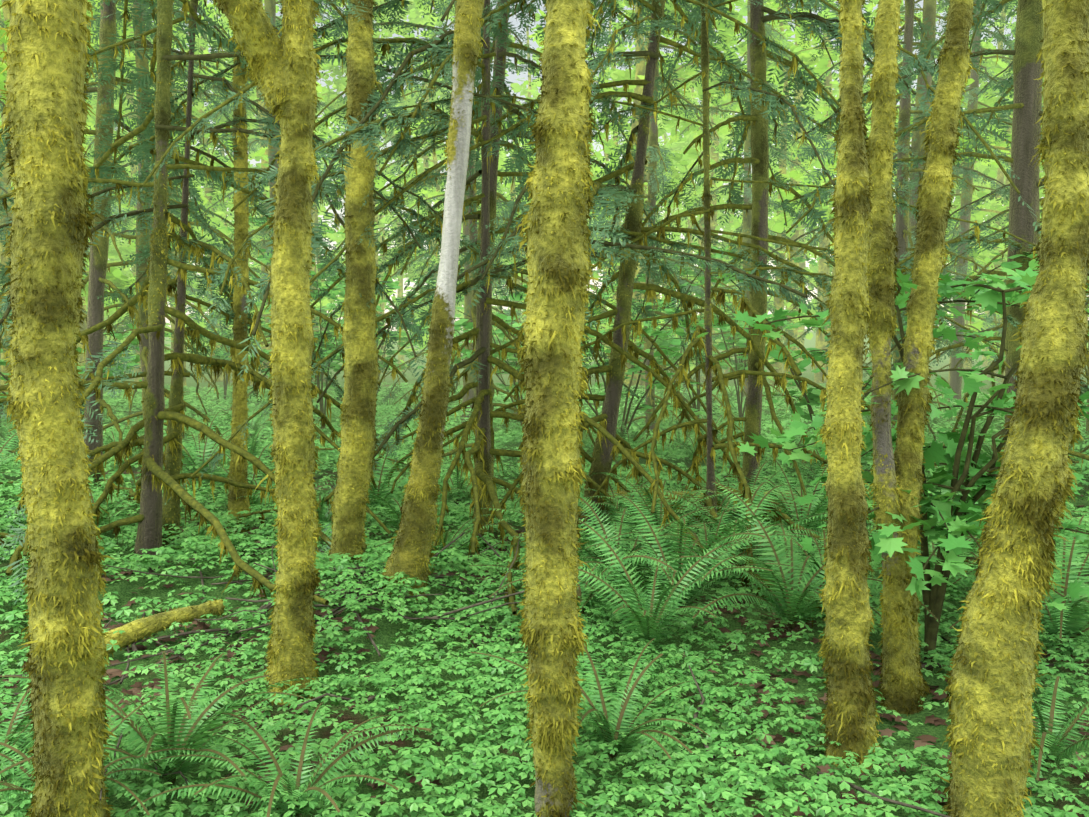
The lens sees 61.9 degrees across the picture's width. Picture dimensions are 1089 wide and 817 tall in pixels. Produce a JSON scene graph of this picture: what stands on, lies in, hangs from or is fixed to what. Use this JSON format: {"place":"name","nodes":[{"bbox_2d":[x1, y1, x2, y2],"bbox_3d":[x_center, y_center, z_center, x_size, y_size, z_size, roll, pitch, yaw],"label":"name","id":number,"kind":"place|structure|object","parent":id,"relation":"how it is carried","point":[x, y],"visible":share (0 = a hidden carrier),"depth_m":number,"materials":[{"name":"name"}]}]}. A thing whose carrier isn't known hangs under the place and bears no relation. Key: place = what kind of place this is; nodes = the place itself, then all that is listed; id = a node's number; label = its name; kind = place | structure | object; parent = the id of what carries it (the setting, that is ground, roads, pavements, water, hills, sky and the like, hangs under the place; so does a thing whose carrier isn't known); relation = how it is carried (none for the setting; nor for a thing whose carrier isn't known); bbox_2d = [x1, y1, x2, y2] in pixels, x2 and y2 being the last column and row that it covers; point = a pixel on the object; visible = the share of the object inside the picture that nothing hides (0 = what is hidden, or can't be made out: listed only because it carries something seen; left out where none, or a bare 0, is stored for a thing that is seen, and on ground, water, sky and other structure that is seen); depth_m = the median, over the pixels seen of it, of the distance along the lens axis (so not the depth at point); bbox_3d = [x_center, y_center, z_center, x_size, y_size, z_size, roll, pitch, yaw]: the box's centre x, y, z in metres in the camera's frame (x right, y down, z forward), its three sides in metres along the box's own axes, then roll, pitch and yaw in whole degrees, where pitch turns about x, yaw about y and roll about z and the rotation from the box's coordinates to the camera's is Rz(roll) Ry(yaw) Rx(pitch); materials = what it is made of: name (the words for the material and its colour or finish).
{"place":"outdoors","nodes":[
{"label":"outdoors","id":0,"kind":"place"},
{"bbox_2d":[0,331,1088,816],"bbox_3d":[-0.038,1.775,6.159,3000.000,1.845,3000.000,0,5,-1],"label":"ground","id":1,"kind":"structure","parent":0,"point":[382,633],"depth_m":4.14,"materials":[{"name":"green plant"}]},
{"bbox_2d":[0,19,9,103],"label":"maple","id":2,"kind":"object","parent":1,"relation":"on","point":[3,66],"visible":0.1,"depth_m":14.27,"materials":[{"name":"green plant"}]},
{"bbox_2d":[0,284,11,361],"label":"vine maple","id":3,"kind":"object","parent":1,"relation":"on","point":[1,351],"visible":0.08,"depth_m":15.70,"materials":[{"name":"green plant"}]},
{"bbox_2d":[0,18,114,417],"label":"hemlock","id":4,"kind":"object","parent":1,"relation":"on","point":[4,191],"visible":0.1,"depth_m":17.39,"materials":[{"name":"green plant"}]},
{"bbox_2d":[0,0,116,816],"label":"trunk","id":5,"kind":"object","parent":1,"relation":"on","point":[47,58],"depth_m":2.45,"materials":[{"name":"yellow plant"}]},
{"bbox_2d":[0,60,123,456],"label":"hemlock","id":6,"kind":"object","parent":1,"relation":"on","point":[4,243],"visible":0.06,"depth_m":10.72,"materials":[{"name":"green plant"}]},
{"bbox_2d":[0,26,135,365],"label":"maple","id":7,"kind":"object","parent":1,"relation":"on","point":[81,357],"visible":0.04,"depth_m":30.36,"materials":[{"name":"green plant"}]},
{"bbox_2d":[0,1,136,209],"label":"maple","id":8,"kind":"object","parent":1,"relation":"on","point":[3,47],"visible":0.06,"depth_m":23.66,"materials":[{"name":"green plant"}]},
{"bbox_2d":[0,315,173,423],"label":"vine maple","id":9,"kind":"object","parent":1,"relation":"on","point":[119,336],"visible":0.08,"depth_m":11.24,"materials":[{"name":"green plant"}]},
{"bbox_2d":[0,0,212,394],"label":"conifer tree","id":10,"kind":"object","parent":1,"relation":"on","point":[115,276],"visible":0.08,"depth_m":21.89,"materials":[{"name":"green plant"}]},
{"bbox_2d":[0,0,264,492],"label":"conifer tree","id":11,"kind":"object","parent":1,"relation":"on","point":[98,280],"visible":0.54,"depth_m":8.25,"materials":[{"name":"green plant"}]},
{"bbox_2d":[0,0,322,463],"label":"conifer tree","id":12,"kind":"object","parent":1,"relation":"on","point":[143,355],"visible":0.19,"depth_m":10.21,"materials":[{"name":"green plant"}]},
{"bbox_2d":[104,599,225,655],"bbox_3d":[-1.911,1.079,4.425,0.703,0.227,0.164,-4,6,-38],"label":"fallen log","id":13,"kind":"object","parent":1,"relation":"on","point":[138,629],"visible":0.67,"depth_m":4.42,"materials":[{"name":"yellow plant"}]},
{"bbox_2d":[84,0,269,414],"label":"hemlock","id":14,"kind":"object","parent":1,"relation":"on","point":[190,289],"visible":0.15,"depth_m":15.91,"materials":[{"name":"green plant"}]},
{"bbox_2d":[200,272,270,399],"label":"vine maple","id":15,"kind":"object","parent":1,"relation":"on","point":[228,348],"visible":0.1,"depth_m":22.74,"materials":[{"name":"green plant"}]},
{"bbox_2d":[226,32,252,534],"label":"thin alder","id":16,"kind":"object","parent":1,"relation":"on","point":[240,408],"visible":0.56,"depth_m":6.86,"materials":[{"name":"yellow plant"}]},
{"bbox_2d":[0,0,501,575],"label":"hemlock","id":17,"kind":"object","parent":1,"relation":"on","point":[172,466],"visible":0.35,"depth_m":6.38,"materials":[{"name":"green plant"}]},
{"bbox_2d":[236,540,276,555],"bbox_3d":[-1.905,0.998,5.974,0.240,0.248,0.281,3,6,33],"label":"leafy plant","id":18,"kind":"object","parent":1,"relation":"on","point":[261,548],"visible":0.06,"depth_m":5.91,"materials":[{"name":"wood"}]},
{"bbox_2d":[214,0,325,705],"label":"trunk","id":19,"kind":"object","parent":1,"relation":"on","point":[284,72],"visible":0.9,"depth_m":3.71,"materials":[{"name":"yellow plant"}]},
{"bbox_2d":[198,89,344,272],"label":"maple","id":20,"kind":"object","parent":1,"relation":"on","point":[329,134],"visible":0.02,"depth_m":44.08,"materials":[{"name":"green plant"}]},
{"bbox_2d":[185,0,395,415],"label":"hemlock","id":21,"kind":"object","parent":1,"relation":"on","point":[270,6],"visible":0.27,"depth_m":19.22,"materials":[{"name":"green plant"}]},
{"bbox_2d":[248,304,340,341],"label":"vine maple","id":22,"kind":"object","parent":1,"relation":"on","point":[265,334],"visible":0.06,"depth_m":24.97,"materials":[{"name":"green plant"}]},
{"bbox_2d":[195,13,407,381],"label":"conifer tree","id":23,"kind":"object","parent":1,"relation":"on","point":[341,84],"visible":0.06,"depth_m":40.50,"materials":[{"name":"green plant"}]},
{"bbox_2d":[218,216,391,432],"bbox_3d":[-3.839,-1.252,14.922,2.794,3.703,2.440,0,5,-1],"label":"vine maple","id":24,"kind":"object","parent":1,"relation":"on","point":[336,367],"visible":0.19,"depth_m":14.89,"materials":[{"name":"green plant"}]},
{"bbox_2d":[190,273,431,399],"bbox_3d":[-4.032,-1.201,18.675,5.394,2.849,4.156,3,6,29],"label":"vine maple","id":25,"kind":"object","parent":1,"relation":"on","point":[392,284],"visible":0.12,"depth_m":17.37,"materials":[{"name":"green plant"}]},
{"bbox_2d":[0,0,625,604],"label":"hemlock","id":26,"kind":"object","parent":1,"relation":"on","point":[154,476],"visible":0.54,"depth_m":5.91,"materials":[{"name":"green plant"}]},
{"bbox_2d":[326,0,381,572],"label":"alder","id":27,"kind":"object","parent":1,"relation":"on","point":[357,433],"visible":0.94,"depth_m":5.26,"materials":[{"name":"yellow plant"}]},
{"bbox_2d":[310,273,428,359],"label":"vine maple","id":28,"kind":"object","parent":1,"relation":"on","point":[323,311],"visible":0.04,"depth_m":26.52,"materials":[{"name":"green plant"}]},
{"bbox_2d":[313,287,428,393],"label":"vine maple","id":29,"kind":"object","parent":1,"relation":"on","point":[401,352],"visible":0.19,"depth_m":23.21,"materials":[{"name":"green plant"}]},
{"bbox_2d":[379,0,485,599],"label":"white alder","id":30,"kind":"object","parent":1,"relation":"on","point":[415,537],"visible":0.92,"depth_m":4.74,"materials":[{"name":"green plant"}]},
{"bbox_2d":[338,2,536,421],"bbox_3d":[-1.576,-5.653,17.496,4.905,12.100,5.152,0,5,-1],"label":"hemlock","id":31,"kind":"object","parent":1,"relation":"on","point":[467,302],"visible":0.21,"depth_m":17.95,"materials":[{"name":"green plant"}]},
{"bbox_2d":[377,83,521,324],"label":"maple","id":32,"kind":"object","parent":1,"relation":"on","point":[421,170],"visible":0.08,"depth_m":46.44,"materials":[{"name":"green plant"}]},
{"bbox_2d":[395,278,523,365],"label":"vine maple","id":33,"kind":"object","parent":1,"relation":"on","point":[459,315],"visible":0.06,"depth_m":27.20,"materials":[{"name":"green plant"}]},
{"bbox_2d":[396,290,525,425],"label":"vine maple","id":34,"kind":"object","parent":1,"relation":"on","point":[468,352],"visible":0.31,"depth_m":14.70,"materials":[{"name":"green plant"}]},
{"bbox_2d":[310,0,631,475],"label":"conifer tree","id":35,"kind":"object","parent":1,"relation":"on","point":[472,237],"visible":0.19,"depth_m":10.71,"materials":[{"name":"green plant"}]},
{"bbox_2d":[118,0,840,615],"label":"hemlock","id":36,"kind":"object","parent":1,"relation":"on","point":[482,492],"visible":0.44,"depth_m":6.05,"materials":[{"name":"green plant"}]},
{"bbox_2d":[456,296,514,361],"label":"vine maple","id":37,"kind":"object","parent":1,"relation":"on","point":[500,340],"visible":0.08,"depth_m":25.51,"materials":[{"name":"green plant"}]},
{"bbox_2d":[238,0,741,530],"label":"conifer tree","id":38,"kind":"object","parent":1,"relation":"on","point":[502,52],"visible":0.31,"depth_m":7.97,"materials":[{"name":"green plant"}]},
{"bbox_2d":[497,281,523,357],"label":"vine maple","id":39,"kind":"object","parent":1,"relation":"on","point":[514,321],"depth_m":24.19,"materials":[{"name":"green plant"}]},
{"bbox_2d":[0,525,1059,816],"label":"dead sticks","id":40,"kind":"object","parent":1,"relation":"on","point":[270,605],"visible":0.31,"depth_m":4.47,"materials":[{"name":"brown wood"}]},
{"bbox_2d":[477,140,595,382],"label":"maple","id":41,"kind":"object","parent":1,"relation":"on","point":[512,258],"visible":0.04,"depth_m":38.58,"materials":[{"name":"green plant"}]},
{"bbox_2d":[0,384,1087,527],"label":"shrubs","id":42,"kind":"object","parent":1,"relation":"on","point":[457,489],"visible":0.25,"depth_m":9.22,"materials":[{"name":"green plant"}]},
{"bbox_2d":[0,442,1088,816],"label":"ferns","id":43,"kind":"object","parent":1,"relation":"on","point":[790,596],"visible":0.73,"depth_m":4.28,"materials":[{"name":"green plant"}]},
{"bbox_2d":[0,0,1088,391],"bbox_3d":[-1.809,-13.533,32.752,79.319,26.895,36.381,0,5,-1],"label":"forest","id":44,"kind":"object","parent":1,"relation":"on","point":[680,158],"visible":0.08,"depth_m":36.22,"materials":[{"name":"green plant"}]},
{"bbox_2d":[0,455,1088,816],"bbox_3d":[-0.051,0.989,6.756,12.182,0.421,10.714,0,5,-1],"label":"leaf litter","id":45,"kind":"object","parent":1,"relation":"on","point":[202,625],"visible":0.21,"depth_m":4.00,"materials":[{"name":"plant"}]},
{"bbox_2d":[509,0,601,816],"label":"alder","id":46,"kind":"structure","parent":1,"relation":"on","point":[557,231],"depth_m":2.68,"materials":[{"name":"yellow plant"}]},
{"bbox_2d":[499,13,623,359],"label":"maple","id":47,"kind":"object","parent":1,"relation":"on","point":[596,111],"visible":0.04,"depth_m":42.00,"materials":[{"name":"green plant"}]},
{"bbox_2d":[505,244,617,354],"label":"vine maple","id":48,"kind":"object","parent":1,"relation":"on","point":[605,297],"visible":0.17,"depth_m":21.04,"materials":[{"name":"green plant"}]},
{"bbox_2d":[414,270,742,461],"bbox_3d":[0.174,-0.476,11.399,3.782,2.544,4.532,0,5,-1],"label":"vine maple","id":49,"kind":"object","parent":1,"relation":"on","point":[648,330],"visible":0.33,"depth_m":11.06,"materials":[{"name":"green plant"}]},
{"bbox_2d":[268,0,916,534],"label":"leaning hemlock","id":50,"kind":"object","parent":1,"relation":"on","point":[606,194],"visible":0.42,"depth_m":6.83,"materials":[{"name":"green plant"}]},
{"bbox_2d":[521,249,735,423],"bbox_3d":[1.552,-1.141,15.997,2.634,3.165,3.436,4,7,41],"label":"vine maple","id":51,"kind":"object","parent":1,"relation":"on","point":[643,279],"visible":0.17,"depth_m":15.63,"materials":[{"name":"green plant"}]},
{"bbox_2d":[503,0,809,390],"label":"maple","id":52,"kind":"object","parent":1,"relation":"on","point":[682,72],"visible":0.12,"depth_m":30.34,"materials":[{"name":"green plant"}]},
{"bbox_2d":[600,301,737,387],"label":"vine maple","id":53,"kind":"object","parent":1,"relation":"on","point":[721,340],"visible":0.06,"depth_m":28.68,"materials":[{"name":"green plant"}]},
{"bbox_2d":[630,276,730,389],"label":"vine maple","id":54,"kind":"object","parent":1,"relation":"on","point":[632,310],"visible":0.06,"depth_m":23.70,"materials":[{"name":"green plant"}]},
{"bbox_2d":[589,0,772,435],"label":"conifer tree","id":55,"kind":"object","parent":1,"relation":"on","point":[653,180],"visible":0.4,"depth_m":14.22,"materials":[{"name":"green plant"}]},
{"bbox_2d":[631,245,735,418],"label":"vine maple","id":56,"kind":"object","parent":1,"relation":"on","point":[664,342],"visible":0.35,"depth_m":15.48,"materials":[{"name":"green plant"}]},
{"bbox_2d":[605,488,807,533],"bbox_3d":[1.234,0.846,7.324,1.795,0.472,0.438,-1,5,-9],"label":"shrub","id":57,"kind":"object","parent":1,"relation":"on","point":[624,492],"visible":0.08,"depth_m":7.19,"materials":[{"name":"green plant"}]},
{"bbox_2d":[333,0,1088,626],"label":"thin hemlock","id":58,"kind":"object","parent":1,"relation":"on","point":[705,342],"visible":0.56,"depth_m":5.99,"materials":[{"name":"green plant"}]},
{"bbox_2d":[640,0,828,414],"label":"hemlock","id":59,"kind":"object","parent":1,"relation":"on","point":[745,227],"visible":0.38,"depth_m":20.68,"materials":[{"name":"green plant"}]},
{"bbox_2d":[667,254,821,397],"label":"vine maple","id":60,"kind":"object","parent":1,"relation":"on","point":[801,259],"visible":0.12,"depth_m":21.98,"materials":[{"name":"green plant"}]},
{"bbox_2d":[667,242,830,427],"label":"vine maple","id":61,"kind":"object","parent":1,"relation":"on","point":[739,344],"visible":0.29,"depth_m":16.47,"materials":[{"name":"green plant"}]},
{"bbox_2d":[615,0,930,494],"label":"conifer tree","id":62,"kind":"object","parent":1,"relation":"on","point":[757,123],"visible":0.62,"depth_m":7.78,"materials":[{"name":"green plant"}]},
{"bbox_2d":[814,0,884,772],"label":"maple","id":63,"kind":"object","parent":1,"relation":"on","point":[850,718],"visible":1,"depth_m":3.23,"materials":[{"name":"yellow plant"}]},
{"bbox_2d":[679,252,1038,429],"bbox_3d":[3.326,-0.346,9.140,3.678,2.273,3.504,-1,5,-13],"label":"vine maple","id":64,"kind":"object","parent":1,"relation":"on","point":[810,398],"visible":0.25,"depth_m":9.08,"materials":[{"name":"green plant"}]},
{"bbox_2d":[738,0,1010,343],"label":"maple","id":65,"kind":"object","parent":1,"relation":"on","point":[804,56],"visible":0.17,"depth_m":27.07,"materials":[{"name":"green plant"}]},
{"bbox_2d":[728,0,1043,442],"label":"conifer tree","id":66,"kind":"object","parent":1,"relation":"on","point":[903,184],"visible":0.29,"depth_m":11.52,"materials":[{"name":"green plant"}]},
{"bbox_2d":[696,267,1088,671],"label":"vine maple","id":67,"kind":"object","parent":1,"relation":"on","point":[954,514],"visible":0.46,"depth_m":3.84,"materials":[{"name":"green plant"}]},
{"bbox_2d":[863,0,925,715],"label":"maple","id":68,"kind":"object","parent":1,"relation":"on","point":[900,690],"visible":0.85,"depth_m":3.65,"materials":[{"name":"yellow plant"}]},
{"bbox_2d":[791,0,1013,420],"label":"hemlock","id":69,"kind":"object","parent":1,"relation":"on","point":[929,8],"visible":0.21,"depth_m":15.79,"materials":[{"name":"green plant"}]},
{"bbox_2d":[724,0,1088,469],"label":"hemlock","id":70,"kind":"object","parent":1,"relation":"on","point":[1024,106],"visible":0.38,"depth_m":7.87,"materials":[{"name":"green plant"}]},
{"bbox_2d":[800,78,1044,181],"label":"maple","id":71,"kind":"object","parent":1,"relation":"on","point":[970,81],"visible":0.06,"depth_m":17.61,"materials":[{"name":"green plant"}]},
{"bbox_2d":[879,0,978,701],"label":"leaning maple","id":72,"kind":"object","parent":1,"relation":"on","point":[934,188],"visible":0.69,"depth_m":3.64,"materials":[{"name":"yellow plant"}]},
{"bbox_2d":[821,0,1042,410],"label":"hemlock","id":73,"kind":"object","parent":1,"relation":"on","point":[973,90],"visible":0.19,"depth_m":20.23,"materials":[{"name":"green plant"}]},
{"bbox_2d":[911,47,1011,381],"bbox_3d":[18.791,-8.478,40.881,6.886,14.693,8.220,0,5,-1],"label":"maple","id":74,"kind":"object","parent":1,"relation":"on","point":[992,61],"visible":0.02,"depth_m":39.18,"materials":[{"name":"green plant"}]},
{"bbox_2d":[910,40,1043,273],"bbox_3d":[16.695,-6.774,31.036,12.885,12.686,8.331,2,5,22],"label":"maple","id":75,"kind":"object","parent":1,"relation":"on","point":[991,102],"depth_m":30.99,"materials":[{"name":"green plant"}]},
{"bbox_2d":[911,0,1088,448],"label":"hemlock","id":76,"kind":"object","parent":1,"relation":"on","point":[1003,189],"visible":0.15,"depth_m":12.24,"materials":[{"name":"green plant"}]},
{"bbox_2d":[935,0,1088,816],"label":"maple","id":77,"kind":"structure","parent":1,"relation":"on","point":[990,688],"depth_m":2.59,"materials":[{"name":"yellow plant"}]},
{"bbox_2d":[954,1,1088,448],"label":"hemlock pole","id":78,"kind":"object","parent":1,"relation":"on","point":[988,264],"visible":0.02,"depth_m":11.12,"materials":[{"name":"green plant"}]},
{"bbox_2d":[992,8,1088,458],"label":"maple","id":79,"kind":"object","parent":1,"relation":"on","point":[1085,449],"depth_m":9.96,"materials":[{"name":"green plant"}]},
{"bbox_2d":[0,0,1088,330],"label":"sky","id":80,"kind":"structure","parent":0,"point":[513,78],"materials":[{"name":"white"}]}
]}

